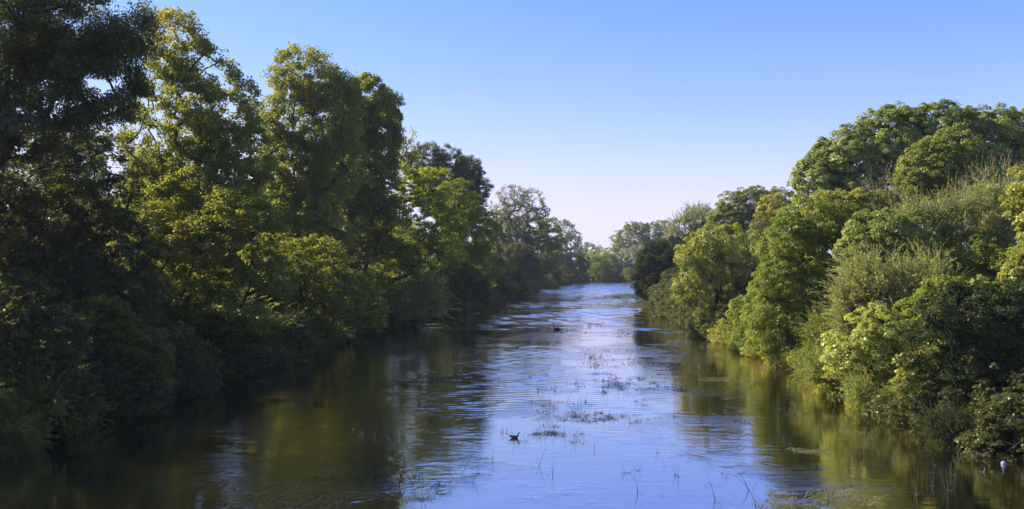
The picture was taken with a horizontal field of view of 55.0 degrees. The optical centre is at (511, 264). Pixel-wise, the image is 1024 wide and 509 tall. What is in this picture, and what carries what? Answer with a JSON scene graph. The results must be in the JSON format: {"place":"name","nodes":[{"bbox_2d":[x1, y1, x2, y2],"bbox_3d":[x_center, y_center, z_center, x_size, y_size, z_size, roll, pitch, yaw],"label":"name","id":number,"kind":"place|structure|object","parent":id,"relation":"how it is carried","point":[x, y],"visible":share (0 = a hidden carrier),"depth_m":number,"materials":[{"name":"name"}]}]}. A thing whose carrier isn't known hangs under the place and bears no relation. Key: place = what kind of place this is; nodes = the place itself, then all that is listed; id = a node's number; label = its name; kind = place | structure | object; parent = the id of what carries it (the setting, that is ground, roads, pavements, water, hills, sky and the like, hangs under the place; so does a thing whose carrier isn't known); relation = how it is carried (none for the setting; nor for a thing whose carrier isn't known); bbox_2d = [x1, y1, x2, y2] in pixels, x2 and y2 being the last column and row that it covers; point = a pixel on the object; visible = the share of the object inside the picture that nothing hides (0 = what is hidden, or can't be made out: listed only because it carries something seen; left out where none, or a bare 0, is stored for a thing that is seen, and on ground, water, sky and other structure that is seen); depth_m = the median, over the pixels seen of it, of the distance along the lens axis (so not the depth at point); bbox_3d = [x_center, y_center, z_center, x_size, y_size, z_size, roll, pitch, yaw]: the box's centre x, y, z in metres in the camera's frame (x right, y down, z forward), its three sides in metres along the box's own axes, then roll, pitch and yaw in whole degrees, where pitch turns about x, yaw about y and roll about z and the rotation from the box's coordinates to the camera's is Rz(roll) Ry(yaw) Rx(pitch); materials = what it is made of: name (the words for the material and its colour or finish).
{"place":"outdoors","nodes":[
{"label":"outdoors","id":0,"kind":"place"},
{"bbox_2d":[0,282,1023,508],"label":"river water","id":1,"kind":"structure","parent":0,"point":[232,439],"depth_m":37.04,"materials":[{"name":"blue liquid"}]},
{"bbox_2d":[240,474,453,507],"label":"floating weed","id":2,"kind":"object","parent":1,"relation":"on","point":[293,498],"visible":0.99,"depth_m":27.82,"materials":[{"name":"green plant"}]},
{"bbox_2d":[765,487,884,508],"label":"floating weed","id":3,"kind":"object","parent":1,"relation":"on","point":[815,500],"visible":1,"depth_m":27.11,"materials":[{"name":"green plant"}]},
{"bbox_2d":[0,0,1023,263],"label":"sky","id":4,"kind":"structure","parent":0,"point":[619,112],"materials":[{"name":"blue"}]},
{"bbox_2d":[61,267,1023,450],"bbox_3d":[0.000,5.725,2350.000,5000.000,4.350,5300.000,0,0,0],"label":"ground","id":5,"kind":"structure","parent":0,"point":[621,280],"depth_m":371.09,"materials":[{"name":"soil"}]},
{"bbox_2d":[0,377,60,460],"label":"waterside bush","id":6,"kind":"object","parent":5,"relation":"on","point":[23,442],"visible":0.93,"depth_m":33.69,"materials":[{"name":"green plant"}]},
{"bbox_2d":[0,280,89,381],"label":"waterside bush","id":7,"kind":"object","parent":5,"relation":"on","point":[4,312],"visible":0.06,"depth_m":40.74,"materials":[{"name":"green plant"}]},
{"bbox_2d":[0,162,91,258],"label":"woodland tree","id":8,"kind":"object","parent":5,"relation":"on","point":[52,215],"visible":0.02,"depth_m":73.71,"materials":[{"name":"green plant"}]},
{"bbox_2d":[0,267,104,432],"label":"elder bush","id":9,"kind":"object","parent":5,"relation":"on","point":[19,321],"visible":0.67,"depth_m":36.63,"materials":[{"name":"green plant"}]},
{"bbox_2d":[0,333,121,450],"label":"waterside bush","id":10,"kind":"object","parent":5,"relation":"on","point":[33,378],"visible":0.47,"depth_m":35.74,"materials":[{"name":"green plant"}]},
{"bbox_2d":[33,197,93,237],"bbox_3d":[-29.761,0.134,64.094,6.037,9.602,8.340,0,0,2],"label":"woodland tree","id":11,"kind":"object","parent":5,"relation":"on","point":[65,216],"visible":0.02,"depth_m":63.69,"materials":[{"name":"green plant"}]},
{"bbox_2d":[8,132,120,264],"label":"woodland tree","id":12,"kind":"object","parent":5,"relation":"on","point":[91,176],"visible":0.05,"depth_m":81.63,"materials":[{"name":"green plant"}]},
{"bbox_2d":[0,267,129,375],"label":"waterside bush","id":13,"kind":"object","parent":5,"relation":"on","point":[67,294],"visible":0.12,"depth_m":43.97,"materials":[{"name":"green plant"}]},
{"bbox_2d":[35,350,112,430],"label":"waterside bush","id":14,"kind":"object","parent":5,"relation":"on","point":[60,422],"visible":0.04,"depth_m":39.68,"materials":[{"name":"green plant"}]},
{"bbox_2d":[0,110,165,298],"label":"maple tree","id":15,"kind":"object","parent":5,"relation":"on","point":[27,207],"visible":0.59,"depth_m":47.19,"materials":[{"name":"green plant"}]},
{"bbox_2d":[0,0,167,199],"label":"ash tree","id":16,"kind":"object","parent":5,"relation":"on","point":[64,58],"visible":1,"depth_m":37.28,"materials":[{"name":"green plant"}]},
{"bbox_2d":[0,222,180,334],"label":"willow bush","id":17,"kind":"object","parent":5,"relation":"on","point":[93,271],"visible":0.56,"depth_m":46.09,"materials":[{"name":"green plant"}]},
{"bbox_2d":[28,265,174,370],"bbox_3d":[-20.842,2.625,47.427,8.564,5.657,8.100,0,0,-22],"label":"waterside bush","id":18,"kind":"object","parent":5,"relation":"on","point":[108,319],"visible":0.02,"depth_m":46.32,"materials":[{"name":"green plant"}]},
{"bbox_2d":[53,293,178,400],"bbox_3d":[-18.055,3.933,44.044,6.128,5.323,3.752,0,0,0],"label":"elder bush","id":19,"kind":"object","parent":5,"relation":"on","point":[160,361],"visible":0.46,"depth_m":43.53,"materials":[{"name":"green plant"}]},
{"bbox_2d":[67,332,173,418],"bbox_3d":[-17.961,4.803,43.039,5.689,3.758,5.381,0,0,-29],"label":"waterside bush","id":20,"kind":"object","parent":5,"relation":"on","point":[142,401],"visible":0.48,"depth_m":42.31,"materials":[{"name":"green plant"}]},
{"bbox_2d":[85,178,187,270],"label":"woodland tree","id":21,"kind":"object","parent":5,"relation":"on","point":[104,198],"visible":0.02,"depth_m":70.19,"materials":[{"name":"green plant"}]},
{"bbox_2d":[103,339,187,410],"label":"waterside bush","id":22,"kind":"object","parent":5,"relation":"on","point":[177,377],"visible":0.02,"depth_m":46.47,"materials":[{"name":"green plant"}]},
{"bbox_2d":[100,282,204,355],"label":"waterside bush","id":23,"kind":"object","parent":5,"relation":"on","point":[180,324],"visible":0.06,"depth_m":51.12,"materials":[{"name":"green plant"}]},
{"bbox_2d":[111,291,212,351],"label":"waterside bush","id":24,"kind":"object","parent":5,"relation":"on","point":[163,321],"visible":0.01,"depth_m":53.52,"materials":[{"name":"green plant"}]},
{"bbox_2d":[150,338,225,398],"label":"waterside bush","id":25,"kind":"object","parent":5,"relation":"on","point":[184,358],"visible":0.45,"depth_m":49.09,"materials":[{"name":"green plant"}]},
{"bbox_2d":[80,183,301,338],"bbox_3d":[-18.256,0.609,55.953,12.523,10.661,6.676,0,0,0],"label":"maple tree","id":26,"kind":"object","parent":5,"relation":"on","point":[199,231],"visible":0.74,"depth_m":54.87,"materials":[{"name":"green plant"}]},
{"bbox_2d":[110,5,280,305],"bbox_3d":[-19.471,-4.547,60.093,10.297,22.752,7.430,0,0,0],"label":"poplar tree","id":27,"kind":"object","parent":5,"relation":"on","point":[209,142],"visible":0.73,"depth_m":58.82,"materials":[{"name":"green plant"}]},
{"bbox_2d":[165,325,232,391],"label":"waterside bush","id":28,"kind":"object","parent":5,"relation":"on","point":[204,356],"visible":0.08,"depth_m":51.67,"materials":[{"name":"green plant"}]},
{"bbox_2d":[159,294,255,366],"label":"hazel bush","id":29,"kind":"object","parent":5,"relation":"on","point":[232,343],"visible":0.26,"depth_m":54.96,"materials":[{"name":"green plant"}]},
{"bbox_2d":[198,331,254,380],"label":"waterside bush","id":30,"kind":"object","parent":5,"relation":"on","point":[245,370],"visible":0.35,"depth_m":55.38,"materials":[{"name":"green plant"}]},
{"bbox_2d":[170,252,302,355],"bbox_3d":[-19.902,3.412,62.780,11.269,8.555,12.354,0,0,31],"label":"waterside bush","id":31,"kind":"object","parent":5,"relation":"on","point":[237,299],"visible":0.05,"depth_m":63.26,"materials":[{"name":"green plant"}]},
{"bbox_2d":[217,317,277,377],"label":"waterside bush","id":32,"kind":"object","parent":5,"relation":"on","point":[255,356],"visible":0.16,"depth_m":58.87,"materials":[{"name":"green plant"}]},
{"bbox_2d":[232,324,290,371],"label":"waterside bush","id":33,"kind":"object","parent":5,"relation":"on","point":[282,355],"visible":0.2,"depth_m":61.56,"materials":[{"name":"green plant"}]},
{"bbox_2d":[249,304,317,367],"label":"waterside bush","id":34,"kind":"object","parent":5,"relation":"on","point":[292,355],"visible":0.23,"depth_m":63.90,"materials":[{"name":"green plant"}]},
{"bbox_2d":[262,303,325,362],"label":"willow bush","id":35,"kind":"object","parent":5,"relation":"on","point":[302,331],"visible":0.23,"depth_m":65.53,"materials":[{"name":"green plant"}]},
{"bbox_2d":[231,232,371,347],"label":"maple tree","id":36,"kind":"object","parent":5,"relation":"on","point":[322,297],"visible":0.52,"depth_m":75.08,"materials":[{"name":"green plant"}]},
{"bbox_2d":[244,39,370,277],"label":"poplar tree","id":37,"kind":"object","parent":5,"relation":"on","point":[301,198],"visible":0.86,"depth_m":82.37,"materials":[{"name":"green plant"}]},
{"bbox_2d":[291,307,334,352],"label":"waterside bush","id":38,"kind":"object","parent":5,"relation":"on","point":[318,345],"visible":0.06,"depth_m":73.40,"materials":[{"name":"green plant"}]},
{"bbox_2d":[295,304,355,345],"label":"waterside bush","id":39,"kind":"object","parent":5,"relation":"on","point":[337,340],"visible":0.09,"depth_m":79.96,"materials":[{"name":"green plant"}]},
{"bbox_2d":[326,277,391,340],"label":"field maple bush","id":40,"kind":"object","parent":5,"relation":"on","point":[375,318],"visible":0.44,"depth_m":83.78,"materials":[{"name":"green plant"}]},
{"bbox_2d":[319,71,406,273],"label":"poplar tree","id":41,"kind":"object","parent":5,"relation":"on","point":[383,110],"visible":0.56,"depth_m":98.56,"materials":[{"name":"green plant"}]},
{"bbox_2d":[361,260,408,299],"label":"waterside bush","id":42,"kind":"object","parent":5,"relation":"on","point":[391,287],"visible":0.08,"depth_m":109.09,"materials":[{"name":"green plant"}]},
{"bbox_2d":[318,162,469,284],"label":"maple tree","id":43,"kind":"object","parent":5,"relation":"on","point":[398,247],"visible":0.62,"depth_m":103.02,"materials":[{"name":"green plant"}]},
{"bbox_2d":[386,126,422,290],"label":"young poplar tree","id":44,"kind":"object","parent":5,"relation":"on","point":[410,158],"visible":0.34,"depth_m":111.36,"materials":[{"name":"green plant"}]},
{"bbox_2d":[375,265,460,326],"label":"willow bush","id":45,"kind":"object","parent":5,"relation":"on","point":[418,292],"visible":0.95,"depth_m":103.15,"materials":[{"name":"green plant"}]},
{"bbox_2d":[410,141,494,251],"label":"poplar tree","id":46,"kind":"object","parent":5,"relation":"on","point":[462,166],"visible":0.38,"depth_m":158.52,"materials":[{"name":"green plant"}]},
{"bbox_2d":[424,258,497,312],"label":"hazel bush","id":47,"kind":"object","parent":5,"relation":"on","point":[462,288],"visible":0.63,"depth_m":132.76,"materials":[{"name":"green plant"}]},
{"bbox_2d":[423,177,505,300],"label":"lime tree","id":48,"kind":"object","parent":5,"relation":"on","point":[473,215],"visible":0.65,"depth_m":133.39,"materials":[{"name":"green plant"}]},
{"bbox_2d":[448,264,504,308],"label":"waterside bush","id":49,"kind":"object","parent":5,"relation":"on","point":[475,305],"visible":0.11,"depth_m":148.61,"materials":[{"name":"green plant"}]},
{"bbox_2d":[476,255,518,304],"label":"hazel bush","id":50,"kind":"object","parent":5,"relation":"on","point":[502,287],"visible":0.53,"depth_m":158.91,"materials":[{"name":"green plant"}]},
{"bbox_2d":[488,184,550,242],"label":"bare oak tree","id":51,"kind":"object","parent":5,"relation":"on","point":[507,206],"visible":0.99,"depth_m":237.22,"materials":[{"name":"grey plant"}]},
{"bbox_2d":[501,241,544,294],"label":"weeping willow tree","id":52,"kind":"object","parent":5,"relation":"on","point":[517,265],"visible":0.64,"depth_m":214.31,"materials":[{"name":"green plant"}]},
{"bbox_2d":[486,209,565,275],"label":"oak tree","id":53,"kind":"object","parent":5,"relation":"on","point":[541,241],"visible":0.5,"depth_m":243.44,"materials":[{"name":"green plant"}]},
{"bbox_2d":[551,219,582,266],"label":"alder tree","id":54,"kind":"object","parent":5,"relation":"on","point":[569,236],"visible":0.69,"depth_m":351.19,"materials":[{"name":"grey plant"}]},
{"bbox_2d":[548,251,590,276],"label":"alder tree","id":55,"kind":"object","parent":5,"relation":"on","point":[580,261],"visible":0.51,"depth_m":354.34,"materials":[{"name":"green plant"}]},
{"bbox_2d":[581,262,616,281],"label":"waterside bush","id":56,"kind":"object","parent":5,"relation":"on","point":[600,272],"visible":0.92,"depth_m":368.56,"materials":[{"name":"green plant"}]},
{"bbox_2d":[577,250,622,271],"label":"willow bush","id":57,"kind":"object","parent":5,"relation":"on","point":[601,258],"visible":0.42,"depth_m":377.38,"materials":[{"name":"green plant"}]},
{"bbox_2d":[608,244,653,272],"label":"willow bush","id":58,"kind":"object","parent":5,"relation":"on","point":[626,262],"visible":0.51,"depth_m":379.31,"materials":[{"name":"green plant"}]},
{"bbox_2d":[611,219,670,256],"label":"lime tree","id":59,"kind":"object","parent":5,"relation":"on","point":[634,228],"visible":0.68,"depth_m":437.27,"materials":[{"name":"green plant"}]},
{"bbox_2d":[630,233,693,300],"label":"thorn bush","id":60,"kind":"object","parent":5,"relation":"on","point":[651,267],"visible":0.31,"depth_m":148.76,"materials":[{"name":"green plant"}]},
{"bbox_2d":[647,267,681,298],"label":"waterside bush","id":61,"kind":"object","parent":5,"relation":"on","point":[660,284],"visible":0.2,"depth_m":143.91,"materials":[{"name":"green plant"}]},
{"bbox_2d":[650,269,682,304],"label":"waterside bush","id":62,"kind":"object","parent":5,"relation":"on","point":[659,295],"visible":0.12,"depth_m":130.39,"materials":[{"name":"green plant"}]},
{"bbox_2d":[658,199,729,247],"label":"twiggy ash tree","id":63,"kind":"object","parent":5,"relation":"on","point":[686,217],"visible":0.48,"depth_m":183.66,"materials":[{"name":"green plant"}]},
{"bbox_2d":[669,222,759,329],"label":"ivy clad tree","id":64,"kind":"object","parent":5,"relation":"on","point":[710,250],"visible":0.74,"depth_m":87.09,"materials":[{"name":"green plant"}]},
{"bbox_2d":[699,307,732,337],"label":"waterside bush","id":65,"kind":"object","parent":5,"relation":"on","point":[720,314],"visible":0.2,"depth_m":85.45,"materials":[{"name":"green plant"}]},
{"bbox_2d":[707,311,742,343],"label":"waterside bush","id":66,"kind":"object","parent":5,"relation":"on","point":[721,331],"visible":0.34,"depth_m":81.68,"materials":[{"name":"green plant"}]},
{"bbox_2d":[705,269,757,321],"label":"waterside bush","id":67,"kind":"object","parent":5,"relation":"on","point":[739,290],"visible":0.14,"depth_m":86.48,"materials":[{"name":"green plant"}]},
{"bbox_2d":[724,324,748,349],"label":"waterside bush","id":68,"kind":"object","parent":5,"relation":"on","point":[740,331],"visible":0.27,"depth_m":75.56,"materials":[{"name":"green plant"}]},
{"bbox_2d":[725,267,774,327],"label":"waterside bush","id":69,"kind":"object","parent":5,"relation":"on","point":[733,315],"visible":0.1,"depth_m":78.75,"materials":[{"name":"green plant"}]},
{"bbox_2d":[706,185,794,242],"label":"oak tree","id":70,"kind":"object","parent":5,"relation":"on","point":[727,211],"visible":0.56,"depth_m":148.62,"materials":[{"name":"green plant"}]},
{"bbox_2d":[731,220,782,259],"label":"woodland tree","id":71,"kind":"object","parent":5,"relation":"on","point":[747,243],"visible":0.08,"depth_m":107.37,"materials":[{"name":"green plant"}]},
{"bbox_2d":[743,192,788,254],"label":"field maple tree","id":72,"kind":"object","parent":5,"relation":"on","point":[766,211],"visible":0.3,"depth_m":117.73,"materials":[{"name":"green plant"}]},
{"bbox_2d":[761,334,806,368],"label":"waterside bush","id":73,"kind":"object","parent":5,"relation":"on","point":[781,361],"visible":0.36,"depth_m":62.12,"materials":[{"name":"green plant"}]},
{"bbox_2d":[751,236,828,267],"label":"woodland tree","id":74,"kind":"object","parent":5,"relation":"on","point":[764,248],"visible":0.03,"depth_m":90.70,"materials":[{"name":"green plant"}]},
{"bbox_2d":[748,225,833,260],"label":"woodland tree","id":75,"kind":"object","parent":5,"relation":"on","point":[760,237],"visible":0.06,"depth_m":99.25,"materials":[{"name":"green plant"}]},
{"bbox_2d":[740,194,863,362],"bbox_3d":[18.726,1.101,62.953,8.186,11.317,5.095,0,0,0],"label":"hawthorn tree","id":76,"kind":"object","parent":5,"relation":"on","point":[807,238],"visible":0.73,"depth_m":61.90,"materials":[{"name":"green plant"}]},
{"bbox_2d":[785,302,834,364],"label":"elder bush","id":77,"kind":"object","parent":5,"relation":"on","point":[816,320],"visible":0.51,"depth_m":58.72,"materials":[{"name":"green plant"}]},
{"bbox_2d":[786,334,843,394],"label":"bramble thicket","id":78,"kind":"object","parent":5,"relation":"on","point":[816,364],"visible":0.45,"depth_m":49.61,"materials":[{"name":"green plant"}]},
{"bbox_2d":[810,341,880,397],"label":"waterside bush","id":79,"kind":"object","parent":5,"relation":"on","point":[823,391],"visible":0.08,"depth_m":48.89,"materials":[{"name":"green plant"}]},
{"bbox_2d":[792,187,900,246],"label":"elm tree","id":80,"kind":"object","parent":5,"relation":"on","point":[856,203],"visible":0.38,"depth_m":70.99,"materials":[{"name":"green plant"}]},
{"bbox_2d":[819,301,913,394],"bbox_3d":[16.816,4.352,45.985,5.068,5.326,3.060,0,0,0],"label":"dogwood bush","id":81,"kind":"object","parent":5,"relation":"on","point":[844,358],"visible":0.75,"depth_m":45.38,"materials":[{"name":"green plant"}]},
{"bbox_2d":[840,348,904,399],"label":"waterside bush","id":82,"kind":"object","parent":5,"relation":"on","point":[877,380],"visible":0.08,"depth_m":45.77,"materials":[{"name":"green plant"}]},
{"bbox_2d":[834,368,914,413],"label":"bramble thicket","id":83,"kind":"object","parent":5,"relation":"on","point":[864,385],"visible":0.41,"depth_m":43.82,"materials":[{"name":"green plant"}]},
{"bbox_2d":[858,161,906,250],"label":"dead elder bush","id":84,"kind":"object","parent":5,"relation":"on","point":[880,198],"visible":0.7,"depth_m":71.63,"materials":[{"name":"beige plant"}]},
{"bbox_2d":[830,208,942,283],"bbox_3d":[21.175,1.283,55.977,6.082,9.123,3.850,0,0,0],"label":"elm tree","id":85,"kind":"object","parent":5,"relation":"on","point":[899,231],"visible":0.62,"depth_m":55.25,"materials":[{"name":"green plant"}]},
{"bbox_2d":[809,227,975,344],"bbox_3d":[19.964,1.917,51.226,9.265,7.908,5.814,0,0,0],"label":"willow bush","id":86,"kind":"object","parent":5,"relation":"on","point":[859,289],"visible":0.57,"depth_m":50.46,"materials":[{"name":"green plant"}]},
{"bbox_2d":[785,98,1023,265],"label":"chestnut tree","id":87,"kind":"object","parent":5,"relation":"on","point":[878,151],"visible":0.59,"depth_m":89.91,"materials":[{"name":"green plant"}]},
{"bbox_2d":[872,371,938,414],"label":"waterside bush","id":88,"kind":"object","parent":5,"relation":"on","point":[897,377],"visible":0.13,"depth_m":43.24,"materials":[{"name":"green plant"}]},
{"bbox_2d":[866,352,967,427],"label":"waterside bush","id":89,"kind":"object","parent":5,"relation":"on","point":[896,406],"visible":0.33,"depth_m":39.87,"materials":[{"name":"green plant"}]},
{"bbox_2d":[873,274,970,375],"bbox_3d":[21.002,2.929,47.566,7.222,5.050,7.889,0,0,10],"label":"waterside bush","id":90,"kind":"object","parent":5,"relation":"on","point":[908,313],"visible":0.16,"depth_m":47.64,"materials":[{"name":"green plant"}]},
{"bbox_2d":[867,165,1023,286],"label":"willow tree","id":91,"kind":"object","parent":5,"relation":"on","point":[942,222],"visible":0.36,"depth_m":56.99,"materials":[{"name":"green plant"}]},
{"bbox_2d":[887,122,1004,215],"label":"field maple tree","id":92,"kind":"object","parent":5,"relation":"on","point":[946,150],"visible":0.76,"depth_m":74.84,"materials":[{"name":"green plant"}]},
{"bbox_2d":[885,274,1014,376],"bbox_3d":[20.915,2.921,44.511,7.533,5.039,7.543,0,0,26],"label":"waterside bush","id":93,"kind":"object","parent":5,"relation":"on","point":[899,370],"visible":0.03,"depth_m":43.72,"materials":[{"name":"green plant"}]},
{"bbox_2d":[895,268,1023,417],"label":"bush","id":94,"kind":"object","parent":5,"relation":"on","point":[960,335],"visible":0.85,"depth_m":37.38,"materials":[{"name":"green plant"}]},
{"bbox_2d":[904,391,1023,451],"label":"bramble thicket","id":95,"kind":"object","parent":5,"relation":"on","point":[935,423],"visible":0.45,"depth_m":35.26,"materials":[{"name":"green plant"}]},
{"bbox_2d":[924,279,1023,383],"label":"waterside bush","id":96,"kind":"object","parent":5,"relation":"on","point":[966,359],"visible":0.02,"depth_m":40.58,"materials":[{"name":"green plant"}]},
{"bbox_2d":[942,234,1023,284],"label":"woodland tree","id":97,"kind":"object","parent":5,"relation":"on","point":[980,246],"visible":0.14,"depth_m":54.90,"materials":[{"name":"green plant"}]},
{"bbox_2d":[944,148,1023,223],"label":"dead elder bush","id":98,"kind":"object","parent":5,"relation":"on","point":[1009,177],"visible":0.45,"depth_m":65.53,"materials":[{"name":"beige plant"}]},
{"bbox_2d":[951,381,1023,460],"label":"waterside bush","id":99,"kind":"object","parent":5,"relation":"on","point":[1012,420],"visible":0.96,"depth_m":33.87,"materials":[{"name":"green plant"}]},
{"bbox_2d":[951,381,1023,440],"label":"waterside bush","id":100,"kind":"object","parent":5,"relation":"on","point":[983,395],"visible":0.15,"depth_m":36.55,"materials":[{"name":"green plant"}]},
{"bbox_2d":[962,319,1023,403],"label":"waterside bush","id":101,"kind":"object","parent":5,"relation":"on","point":[1012,377],"visible":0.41,"depth_m":36.63,"materials":[{"name":"green plant"}]},
{"bbox_2d":[995,164,1023,286],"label":"lime tree","id":102,"kind":"object","parent":5,"relation":"on","point":[1015,206],"visible":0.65,"depth_m":45.98,"materials":[{"name":"green plant"}]},
{"bbox_2d":[1000,239,1023,280],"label":"woodland tree","id":103,"kind":"object","parent":5,"relation":"on","point":[1019,242],"visible":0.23,"depth_m":46.60,"materials":[{"name":"green plant"}]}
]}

